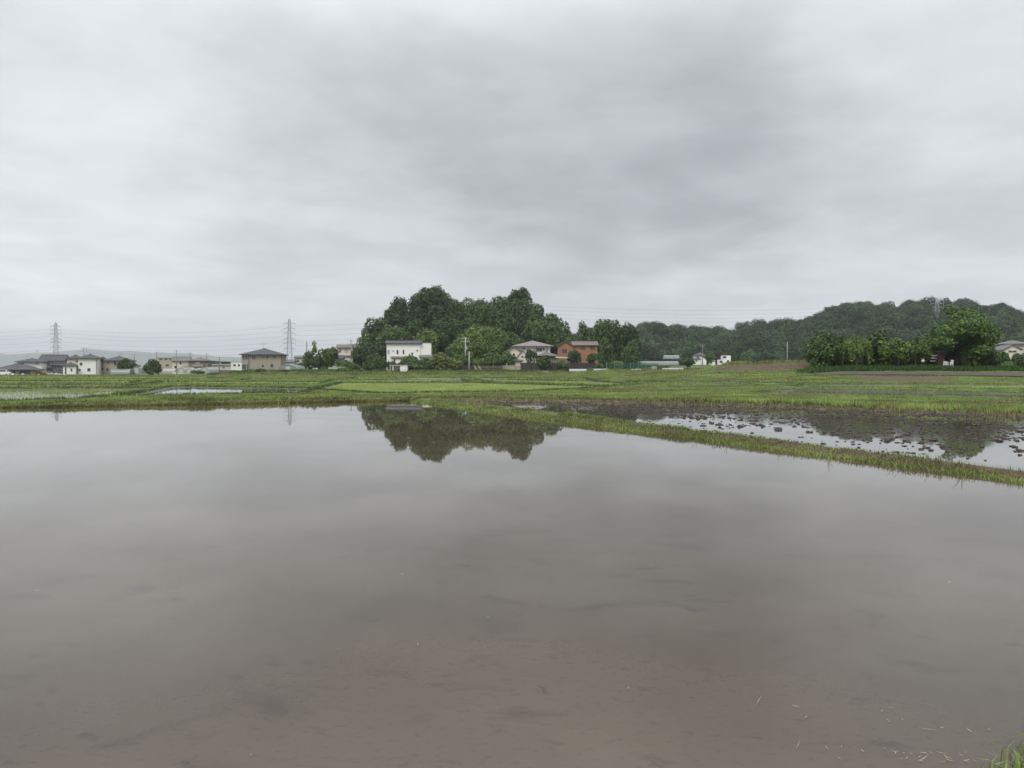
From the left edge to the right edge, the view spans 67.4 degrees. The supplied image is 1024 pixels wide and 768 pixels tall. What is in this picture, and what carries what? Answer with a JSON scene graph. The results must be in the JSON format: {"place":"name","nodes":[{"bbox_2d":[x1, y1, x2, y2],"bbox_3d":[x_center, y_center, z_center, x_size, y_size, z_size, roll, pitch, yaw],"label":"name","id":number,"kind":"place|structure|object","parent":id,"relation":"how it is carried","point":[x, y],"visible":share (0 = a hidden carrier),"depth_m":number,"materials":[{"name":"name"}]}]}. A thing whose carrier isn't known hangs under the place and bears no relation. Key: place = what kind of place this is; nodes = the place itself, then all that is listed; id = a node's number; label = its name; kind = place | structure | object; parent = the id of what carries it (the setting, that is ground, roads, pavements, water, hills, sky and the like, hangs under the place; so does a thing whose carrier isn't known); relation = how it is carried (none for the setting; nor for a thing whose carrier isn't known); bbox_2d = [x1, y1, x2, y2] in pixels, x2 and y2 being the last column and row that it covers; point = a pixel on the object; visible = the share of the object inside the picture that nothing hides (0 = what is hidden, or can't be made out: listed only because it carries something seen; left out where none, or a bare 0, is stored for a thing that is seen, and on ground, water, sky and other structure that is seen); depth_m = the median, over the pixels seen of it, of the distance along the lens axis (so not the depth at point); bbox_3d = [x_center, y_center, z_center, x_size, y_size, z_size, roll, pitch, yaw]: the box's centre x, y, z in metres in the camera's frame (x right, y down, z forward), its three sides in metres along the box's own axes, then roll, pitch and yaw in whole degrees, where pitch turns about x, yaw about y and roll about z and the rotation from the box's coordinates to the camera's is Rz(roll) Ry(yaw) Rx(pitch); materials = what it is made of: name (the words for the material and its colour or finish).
{"place":"outdoors","nodes":[
{"label":"outdoors","id":0,"kind":"place"},
{"bbox_2d":[0,389,141,399],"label":"paddy water","id":1,"kind":"structure","parent":0,"point":[42,395],"depth_m":58.55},
{"bbox_2d":[0,389,144,399],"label":"rice seedlings","id":2,"kind":"object","parent":1,"relation":"on","point":[60,393],"visible":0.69,"depth_m":59.91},
{"bbox_2d":[0,349,334,366],"bbox_3d":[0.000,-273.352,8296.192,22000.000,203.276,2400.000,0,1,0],"label":"distant mountains","id":3,"kind":"structure","parent":0,"point":[10,359],"depth_m":7963.55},
{"bbox_2d":[141,387,303,394],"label":"paddy water","id":4,"kind":"structure","parent":0,"point":[181,390],"depth_m":65.70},
{"bbox_2d":[336,384,548,392],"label":"paddy water","id":5,"kind":"structure","parent":0,"point":[433,388],"depth_m":73.12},
{"bbox_2d":[327,382,590,392],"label":"rice seedlings","id":6,"kind":"object","parent":5,"relation":"on","point":[379,387],"visible":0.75,"depth_m":76.22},
{"bbox_2d":[381,341,604,370],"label":"village hill","id":7,"kind":"structure","parent":0,"point":[477,369],"depth_m":236.55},
{"bbox_2d":[335,344,357,363],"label":"pinkish house","id":8,"kind":"structure","parent":7,"relation":"on","point":[344,350],"depth_m":261.54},
{"bbox_2d":[351,345,371,366],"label":"garden tree","id":9,"kind":"object","parent":7,"relation":"on","point":[361,354],"visible":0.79,"depth_m":226.27,"materials":[{"name":"green plant"}]},
{"bbox_2d":[358,336,386,360],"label":"broadleaf tree","id":10,"kind":"object","parent":7,"relation":"on","point":[380,347],"visible":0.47,"depth_m":243.58,"materials":[{"name":"green plant"}]},
{"bbox_2d":[361,317,384,343],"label":"broadleaf tree","id":11,"kind":"object","parent":7,"relation":"on","point":[375,328],"visible":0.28,"depth_m":264.56,"materials":[{"name":"green plant"}]},
{"bbox_2d":[375,324,412,342],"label":"broadleaf tree","id":12,"kind":"object","parent":7,"relation":"on","point":[392,333],"visible":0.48,"depth_m":254.61,"materials":[{"name":"green plant"}]},
{"bbox_2d":[382,296,417,328],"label":"broadleaf tree","id":13,"kind":"object","parent":7,"relation":"on","point":[394,314],"visible":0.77,"depth_m":269.66,"materials":[{"name":"green plant"}]},
{"bbox_2d":[385,340,431,369],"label":"hillside house","id":14,"kind":"structure","parent":7,"relation":"on","point":[398,351],"depth_m":232.82,"materials":[{"name":"paint"}]},
{"bbox_2d":[402,319,422,339],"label":"broadleaf tree","id":15,"kind":"object","parent":7,"relation":"on","point":[413,327],"visible":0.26,"depth_m":259.14,"materials":[{"name":"green plant"}]},
{"bbox_2d":[413,327,439,354],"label":"broadleaf tree","id":16,"kind":"object","parent":7,"relation":"on","point":[426,335],"visible":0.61,"depth_m":247.12,"materials":[{"name":"green plant"}]},
{"bbox_2d":[408,285,454,330],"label":"broadleaf tree","id":17,"kind":"object","parent":7,"relation":"on","point":[431,298],"visible":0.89,"depth_m":267.65,"materials":[{"name":"green plant"}]},
{"bbox_2d":[430,315,463,352],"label":"broadleaf tree","id":18,"kind":"object","parent":7,"relation":"on","point":[445,326],"visible":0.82,"depth_m":253.32,"materials":[{"name":"green plant"}]},
{"bbox_2d":[434,293,463,323],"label":"broadleaf tree","id":19,"kind":"object","parent":7,"relation":"on","point":[456,308],"visible":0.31,"depth_m":270.38,"materials":[{"name":"green plant"}]},
{"bbox_2d":[454,297,474,319],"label":"broadleaf tree","id":20,"kind":"object","parent":7,"relation":"on","point":[463,305],"visible":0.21,"depth_m":273.00,"materials":[{"name":"green plant"}]},
{"bbox_2d":[454,319,479,333],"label":"broadleaf tree","id":21,"kind":"object","parent":7,"relation":"on","point":[465,324],"visible":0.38,"depth_m":256.31,"materials":[{"name":"green plant"}]},
{"bbox_2d":[459,298,487,324],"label":"broadleaf tree","id":22,"kind":"object","parent":7,"relation":"on","point":[475,307],"visible":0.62,"depth_m":270.88,"materials":[{"name":"green plant"}]},
{"bbox_2d":[475,295,506,328],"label":"broadleaf tree","id":23,"kind":"object","parent":7,"relation":"on","point":[484,306],"visible":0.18,"depth_m":268.83,"materials":[{"name":"green plant"}]},
{"bbox_2d":[483,297,536,336],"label":"broadleaf tree","id":24,"kind":"object","parent":7,"relation":"on","point":[507,316],"visible":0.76,"depth_m":260.37,"materials":[{"name":"green plant"}]},
{"bbox_2d":[497,331,522,365],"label":"broadleaf tree","id":25,"kind":"object","parent":7,"relation":"on","point":[514,339],"visible":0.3,"depth_m":237.12,"materials":[{"name":"green plant"}]},
{"bbox_2d":[505,287,533,306],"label":"broadleaf tree","id":26,"kind":"object","parent":7,"relation":"on","point":[522,292],"visible":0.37,"depth_m":269.31,"materials":[{"name":"green plant"}]},
{"bbox_2d":[527,302,544,324],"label":"broadleaf tree","id":27,"kind":"object","parent":7,"relation":"on","point":[535,310],"visible":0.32,"depth_m":265.15,"materials":[{"name":"green plant"}]},
{"bbox_2d":[523,319,561,353],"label":"broadleaf tree","id":28,"kind":"object","parent":7,"relation":"on","point":[545,330],"visible":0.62,"depth_m":245.87,"materials":[{"name":"green plant"}]},
{"bbox_2d":[542,312,572,353],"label":"broadleaf tree","id":29,"kind":"object","parent":7,"relation":"on","point":[550,316],"visible":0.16,"depth_m":256.10,"materials":[{"name":"green plant"}]},
{"bbox_2d":[550,330,570,354],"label":"broadleaf tree","id":30,"kind":"object","parent":7,"relation":"on","point":[561,336],"visible":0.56,"depth_m":244.61,"materials":[{"name":"green plant"}]},
{"bbox_2d":[556,340,598,363],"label":"orange house","id":31,"kind":"structure","parent":7,"relation":"on","point":[585,349],"depth_m":221.76,"materials":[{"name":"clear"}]},
{"bbox_2d":[575,320,592,340],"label":"broadleaf tree","id":32,"kind":"object","parent":7,"relation":"on","point":[584,330],"visible":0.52,"depth_m":235.04,"materials":[{"name":"green plant"}]},
{"bbox_2d":[586,319,607,363],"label":"broadleaf tree","id":33,"kind":"object","parent":7,"relation":"on","point":[597,333],"visible":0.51,"depth_m":230.21,"materials":[{"name":"green plant"}]},
{"bbox_2d":[597,337,616,367],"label":"broadleaf tree","id":34,"kind":"object","parent":7,"relation":"on","point":[606,347],"visible":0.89,"depth_m":221.54,"materials":[{"name":"green plant"}]},
{"bbox_2d":[601,319,625,360],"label":"broadleaf tree","id":35,"kind":"object","parent":7,"relation":"on","point":[611,333],"visible":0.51,"depth_m":227.63,"materials":[{"name":"green plant"}]},
{"bbox_2d":[614,322,641,354],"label":"broadleaf tree","id":36,"kind":"object","parent":7,"relation":"on","point":[628,332],"visible":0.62,"depth_m":226.52,"materials":[{"name":"green plant"}]},
{"bbox_2d":[619,339,641,362],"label":"broadleaf tree","id":37,"kind":"object","parent":7,"relation":"on","point":[632,354],"visible":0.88,"depth_m":222.32,"materials":[{"name":"green plant"}]},
{"bbox_2d":[0,401,1023,767],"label":"flooded paddy water","id":38,"kind":"structure","parent":0,"point":[356,585],"depth_m":6.71,"materials":[{"name":"liquid"}]},
{"bbox_2d":[466,407,1016,483],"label":"water sprigs","id":39,"kind":"object","parent":38,"relation":"on","point":[724,443],"visible":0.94,"depth_m":19.74,"materials":[{"name":"green plant"}]},
{"bbox_2d":[0,361,1023,767],"bbox_3d":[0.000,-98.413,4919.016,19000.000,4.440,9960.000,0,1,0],"label":"ground","id":40,"kind":"structure","parent":0,"point":[782,366],"depth_m":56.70,"materials":[{"name":"plant"}]},
{"bbox_2d":[0,358,48,374],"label":"bungalow","id":41,"kind":"object","parent":40,"relation":"on","point":[30,366],"visible":0.84,"depth_m":243.80,"materials":[{"name":"stone"}]},
{"bbox_2d":[39,355,68,374],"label":"grey house","id":42,"kind":"structure","parent":40,"relation":"on","point":[55,363],"depth_m":255.81,"materials":[{"name":"stone"}]},
{"bbox_2d":[0,381,129,382],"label":"rice seedlings","id":43,"kind":"object","parent":40,"relation":"on","point":[62,381],"visible":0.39,"depth_m":104.58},
{"bbox_2d":[62,348,104,374],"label":"white house","id":44,"kind":"structure","parent":40,"relation":"on","point":[86,364],"depth_m":243.41,"materials":[{"name":"paint"}]},
{"bbox_2d":[0,376,205,377],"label":"rice seedlings","id":45,"kind":"object","parent":40,"relation":"on","point":[100,377],"visible":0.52,"depth_m":161.53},
{"bbox_2d":[0,374,213,375],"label":"town edge weeds","id":46,"kind":"object","parent":40,"relation":"on","point":[96,375],"visible":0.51,"depth_m":224.68,"materials":[{"name":"green plant"}]},
{"bbox_2d":[101,356,136,374],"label":"beige house","id":47,"kind":"structure","parent":40,"relation":"on","point":[108,364],"depth_m":249.90,"materials":[{"name":"paint"}]},
{"bbox_2d":[1,378,238,379],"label":"rice seedlings","id":48,"kind":"object","parent":40,"relation":"on","point":[120,379],"visible":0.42,"depth_m":128.98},
{"bbox_2d":[116,358,131,374],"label":"garden tree","id":49,"kind":"object","parent":40,"relation":"on","point":[124,363],"visible":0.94,"depth_m":248.68,"materials":[{"name":"green plant"}]},
{"bbox_2d":[142,359,162,374],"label":"garden tree","id":50,"kind":"object","parent":40,"relation":"on","point":[153,366],"visible":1,"depth_m":242.65,"materials":[{"name":"green plant"}]},
{"bbox_2d":[157,357,172,372],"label":"apartment block","id":51,"kind":"structure","parent":40,"relation":"on","point":[165,362],"depth_m":344.92,"materials":[{"name":"paint"}]},
{"bbox_2d":[171,357,191,373],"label":"cream house","id":52,"kind":"structure","parent":40,"relation":"on","point":[182,362],"depth_m":302.00,"materials":[{"name":"paint"}]},
{"bbox_2d":[188,357,211,373],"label":"brown house","id":53,"kind":"structure","parent":40,"relation":"on","point":[200,362],"depth_m":296.02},
{"bbox_2d":[0,398,409,407],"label":"edge grass","id":54,"kind":"structure","parent":40,"relation":"on","point":[189,403],"depth_m":42.50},
{"bbox_2d":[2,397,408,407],"bbox_3d":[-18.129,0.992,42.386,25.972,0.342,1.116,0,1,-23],"label":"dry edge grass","id":55,"kind":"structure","parent":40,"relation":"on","point":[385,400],"depth_m":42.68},
{"bbox_2d":[160,381,315,383],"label":"rice seedlings","id":56,"kind":"object","parent":40,"relation":"on","point":[246,382],"visible":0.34,"depth_m":99.21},
{"bbox_2d":[239,343,288,369],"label":"tan house","id":57,"kind":"structure","parent":40,"relation":"on","point":[265,358],"depth_m":250.08,"materials":[{"name":"paint"}]},
{"bbox_2d":[283,319,295,359],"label":"power tower","id":58,"kind":"structure","parent":40,"relation":"on","point":[289,338],"depth_m":439.48,"materials":[{"name":"metal"}]},
{"bbox_2d":[302,351,315,369],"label":"garden tree","id":59,"kind":"object","parent":40,"relation":"on","point":[308,360],"visible":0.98,"depth_m":217.46,"materials":[{"name":"green plant"}]},
{"bbox_2d":[315,348,335,368],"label":"garden tree","id":60,"kind":"object","parent":40,"relation":"on","point":[326,359],"visible":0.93,"depth_m":225.35,"materials":[{"name":"green plant"}]},
{"bbox_2d":[365,352,386,369],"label":"garden tree","id":61,"kind":"object","parent":40,"relation":"on","point":[377,361],"visible":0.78,"depth_m":204.75,"materials":[{"name":"green plant"}]},
{"bbox_2d":[417,357,432,369],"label":"shrub","id":62,"kind":"object","parent":40,"relation":"on","point":[424,362],"visible":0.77,"depth_m":206.32,"materials":[{"name":"green plant"}]},
{"bbox_2d":[428,352,451,369],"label":"shrub","id":63,"kind":"object","parent":40,"relation":"on","point":[440,360],"visible":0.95,"depth_m":203.97,"materials":[{"name":"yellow plant"}]},
{"bbox_2d":[445,358,463,369],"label":"shrub","id":64,"kind":"object","parent":40,"relation":"on","point":[451,365],"visible":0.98,"depth_m":204.47,"materials":[{"name":"green plant"}]},
{"bbox_2d":[228,367,702,374],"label":"village edge weeds","id":65,"kind":"object","parent":40,"relation":"on","point":[310,372],"depth_m":192.90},
{"bbox_2d":[355,377,582,379],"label":"rice seedlings","id":66,"kind":"object","parent":40,"relation":"on","point":[453,378],"visible":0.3,"depth_m":130.46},
{"bbox_2d":[451,323,509,369],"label":"broadleaf tree","id":67,"kind":"object","parent":40,"relation":"on","point":[484,342],"visible":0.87,"depth_m":227.78,"materials":[{"name":"green plant"}]},
{"bbox_2d":[483,354,498,369],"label":"shrub","id":68,"kind":"object","parent":40,"relation":"on","point":[490,360],"visible":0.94,"depth_m":207.16,"materials":[{"name":"green plant"}]},
{"bbox_2d":[2,395,980,469],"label":"bank weeds","id":69,"kind":"object","parent":40,"relation":"on","point":[436,399],"visible":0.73,"depth_m":33.29,"materials":[{"name":"green plant"}]},
{"bbox_2d":[498,351,516,365],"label":"garden tree","id":70,"kind":"object","parent":40,"relation":"on","point":[503,360],"visible":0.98,"depth_m":203.52,"materials":[{"name":"green plant"}]},
{"bbox_2d":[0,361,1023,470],"bbox_3d":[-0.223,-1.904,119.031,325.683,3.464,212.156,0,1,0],"label":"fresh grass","id":71,"kind":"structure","parent":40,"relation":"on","point":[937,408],"depth_m":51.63,"materials":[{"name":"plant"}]},
{"bbox_2d":[0,364,1023,479],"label":"dry grass","id":72,"kind":"structure","parent":40,"relation":"on","point":[653,400],"depth_m":42.92,"materials":[{"name":"plant"}]},
{"bbox_2d":[0,376,1023,400],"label":"levee grass","id":73,"kind":"structure","parent":40,"relation":"on","point":[308,388],"depth_m":75.00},
{"bbox_2d":[502,340,558,369],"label":"grey roofed house","id":74,"kind":"structure","parent":40,"relation":"on","point":[518,351],"depth_m":211.64,"materials":[{"name":"paint"}]},
{"bbox_2d":[524,348,536,362],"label":"garden tree","id":75,"kind":"object","parent":40,"relation":"on","point":[530,355],"visible":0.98,"depth_m":203.48,"materials":[{"name":"green plant"}]},
{"bbox_2d":[536,355,551,369],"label":"garden tree","id":76,"kind":"object","parent":40,"relation":"on","point":[543,362],"visible":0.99,"depth_m":197.95,"materials":[{"name":"green plant"}]},
{"bbox_2d":[490,380,622,384],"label":"rice seedlings","id":77,"kind":"object","parent":40,"relation":"on","point":[578,382],"visible":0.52,"depth_m":100.05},
{"bbox_2d":[520,362,595,369],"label":"board fence","id":78,"kind":"object","parent":40,"relation":"on","point":[533,366],"visible":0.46,"depth_m":202.41,"materials":[{"name":"brown wood"}]},
{"bbox_2d":[567,350,581,362],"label":"garden tree","id":79,"kind":"object","parent":40,"relation":"on","point":[574,355],"visible":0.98,"depth_m":207.00,"materials":[{"name":"green plant"}]},
{"bbox_2d":[606,362,658,368],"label":"green net fence","id":80,"kind":"object","parent":40,"relation":"on","point":[614,365],"visible":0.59,"depth_m":202.27,"materials":[{"name":"green"}]},
{"bbox_2d":[692,352,705,364],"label":"house","id":81,"kind":"structure","parent":40,"relation":"on","point":[697,358],"depth_m":351.52,"materials":[{"name":"paint"}]},
{"bbox_2d":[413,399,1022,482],"bbox_3d":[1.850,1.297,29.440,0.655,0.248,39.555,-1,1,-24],"label":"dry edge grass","id":82,"kind":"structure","parent":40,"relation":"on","point":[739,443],"depth_m":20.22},
{"bbox_2d":[722,359,807,364],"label":"bank top weeds","id":83,"kind":"object","parent":40,"relation":"on","point":[749,362],"visible":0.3,"depth_m":110.63,"materials":[{"name":"green plant"}]},
{"bbox_2d":[805,331,848,366],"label":"orchard tree","id":84,"kind":"object","parent":40,"relation":"on","point":[825,349],"visible":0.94,"depth_m":102.86,"materials":[{"name":"green plant"}]},
{"bbox_2d":[832,336,854,365],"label":"orchard tree","id":85,"kind":"object","parent":40,"relation":"on","point":[841,340],"visible":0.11,"depth_m":106.22,"materials":[{"name":"green plant"}]},
{"bbox_2d":[839,335,872,364],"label":"willow tree","id":86,"kind":"object","parent":40,"relation":"on","point":[851,345],"visible":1,"depth_m":100.80,"materials":[{"name":"green plant"}]},
{"bbox_2d":[864,328,890,365],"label":"orchard tree","id":87,"kind":"object","parent":40,"relation":"on","point":[876,336],"visible":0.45,"depth_m":105.42,"materials":[{"name":"green plant"}]},
{"bbox_2d":[876,337,911,365],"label":"orchard tree","id":88,"kind":"object","parent":40,"relation":"on","point":[892,349],"visible":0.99,"depth_m":102.05,"materials":[{"name":"green plant"}]},
{"bbox_2d":[795,363,1023,373],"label":"deep grass","id":89,"kind":"structure","parent":40,"relation":"on","point":[853,367],"depth_m":94.79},
{"bbox_2d":[899,337,935,365],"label":"orchard tree","id":90,"kind":"object","parent":40,"relation":"on","point":[920,347],"visible":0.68,"depth_m":103.00,"materials":[{"name":"green plant"}]},
{"bbox_2d":[811,384,1023,387],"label":"rice seedlings","id":91,"kind":"object","parent":40,"relation":"on","point":[985,386],"visible":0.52,"depth_m":64.93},
{"bbox_2d":[814,371,1023,375],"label":"dirt lane","id":92,"kind":"structure","parent":40,"relation":"on","point":[928,373],"depth_m":88.89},
{"bbox_2d":[934,351,944,365],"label":"tool shed","id":93,"kind":"structure","parent":40,"relation":"on","point":[940,357],"depth_m":101.94,"materials":[{"name":"metal"}]},
{"bbox_2d":[923,305,1003,365],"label":"cherry tree","id":94,"kind":"object","parent":40,"relation":"on","point":[958,331],"visible":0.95,"depth_m":101.37,"materials":[{"name":"green plant"}]},
{"bbox_2d":[959,347,979,366],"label":"orchard tree","id":95,"kind":"object","parent":40,"relation":"on","point":[966,360],"visible":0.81,"depth_m":102.58,"materials":[{"name":"green plant"}]},
{"bbox_2d":[979,350,1001,366],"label":"orchard tree","id":96,"kind":"object","parent":40,"relation":"on","point":[995,359],"visible":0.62,"depth_m":104.20,"materials":[{"name":"green plant"}]},
{"bbox_2d":[978,733,1023,767],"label":"bank grass","id":97,"kind":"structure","parent":40,"relation":"on","point":[1018,758],"depth_m":3.82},
{"bbox_2d":[995,340,1023,357],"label":"gabled house","id":98,"kind":"structure","parent":40,"relation":"on","point":[1011,347],"depth_m":175.67,"materials":[{"name":"metal"}]},
{"bbox_2d":[1010,353,1023,365],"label":"shrub","id":99,"kind":"object","parent":40,"relation":"on","point":[1017,359],"visible":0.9,"depth_m":111.55,"materials":[{"name":"green plant"}]},
{"bbox_2d":[0,0,1023,368],"label":"sky","id":100,"kind":"structure","parent":0,"point":[170,170],"materials":[{"name":"grey"}]},
{"bbox_2d":[409,399,1023,482],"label":"edge grass","id":101,"kind":"structure","parent":0,"point":[723,441],"depth_m":19.94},
{"bbox_2d":[466,401,1023,470],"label":"ploughed paddy water","id":102,"kind":"structure","parent":0,"point":[999,454],"depth_m":25.28,"materials":[{"name":"liquid"}]},
{"bbox_2d":[477,401,1023,460],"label":"mud clods","id":103,"kind":"object","parent":102,"relation":"on","point":[901,417],"visible":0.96,"depth_m":29.61,"materials":[{"name":"soil"}]},
{"bbox_2d":[667,315,946,365],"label":"wooded ridge","id":104,"kind":"structure","parent":0,"point":[790,359],"depth_m":450.97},
{"bbox_2d":[573,295,1023,365],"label":"wood","id":105,"kind":"object","parent":104,"relation":"on","point":[760,340],"visible":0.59,"depth_m":496.30,"materials":[{"name":"green plant"}]},
{"bbox_2d":[791,391,1023,396],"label":"paddy water","id":106,"kind":"structure","parent":0,"point":[1014,395],"depth_m":54.95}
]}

